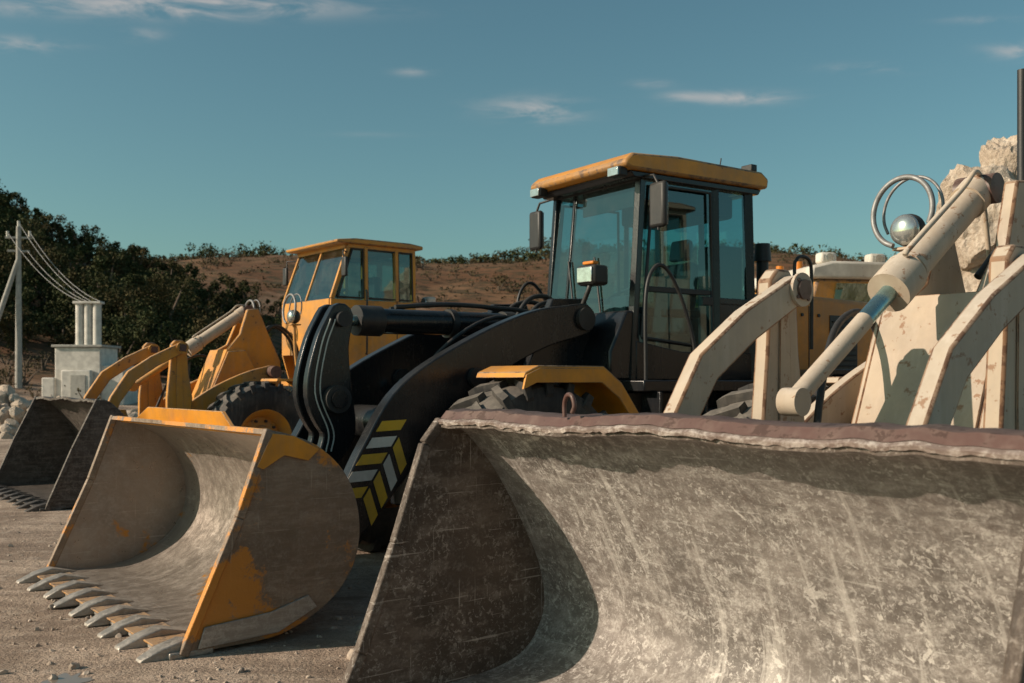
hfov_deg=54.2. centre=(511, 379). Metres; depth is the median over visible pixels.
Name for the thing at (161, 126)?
sky
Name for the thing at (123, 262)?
hillside trees
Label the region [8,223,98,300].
power lines
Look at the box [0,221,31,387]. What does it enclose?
power pole
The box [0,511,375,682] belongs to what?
gravel
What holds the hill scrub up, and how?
on the ground
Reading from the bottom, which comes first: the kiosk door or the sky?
the kiosk door
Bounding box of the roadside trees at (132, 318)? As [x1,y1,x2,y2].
[0,210,285,380]
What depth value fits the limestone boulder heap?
13.17 m
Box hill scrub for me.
[43,224,895,355]
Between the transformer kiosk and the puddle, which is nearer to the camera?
the puddle
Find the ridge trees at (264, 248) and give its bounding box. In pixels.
[143,237,862,263]
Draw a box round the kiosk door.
[71,375,84,398]
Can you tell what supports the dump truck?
on the ground
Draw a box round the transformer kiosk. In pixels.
[42,301,137,404]
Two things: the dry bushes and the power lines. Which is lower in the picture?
the dry bushes
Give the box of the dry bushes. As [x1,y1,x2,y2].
[0,348,292,399]
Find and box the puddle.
[41,672,93,682]
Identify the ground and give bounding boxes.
[0,238,862,682]
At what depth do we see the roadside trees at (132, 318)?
61.22 m
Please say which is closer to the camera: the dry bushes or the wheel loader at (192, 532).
the wheel loader at (192, 532)
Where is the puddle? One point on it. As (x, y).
(66, 678)
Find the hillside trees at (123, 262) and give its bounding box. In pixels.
[0,179,284,338]
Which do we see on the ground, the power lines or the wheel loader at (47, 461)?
the wheel loader at (47, 461)
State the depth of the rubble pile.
27.27 m
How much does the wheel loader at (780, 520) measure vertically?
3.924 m
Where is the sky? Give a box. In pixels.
[0,0,1023,263]
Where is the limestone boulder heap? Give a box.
[935,135,1016,291]
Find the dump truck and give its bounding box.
[755,252,885,301]
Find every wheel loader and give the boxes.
[0,238,435,511]
[16,152,875,662]
[342,68,1023,682]
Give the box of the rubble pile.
[0,385,137,438]
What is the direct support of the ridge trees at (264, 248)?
on the ground

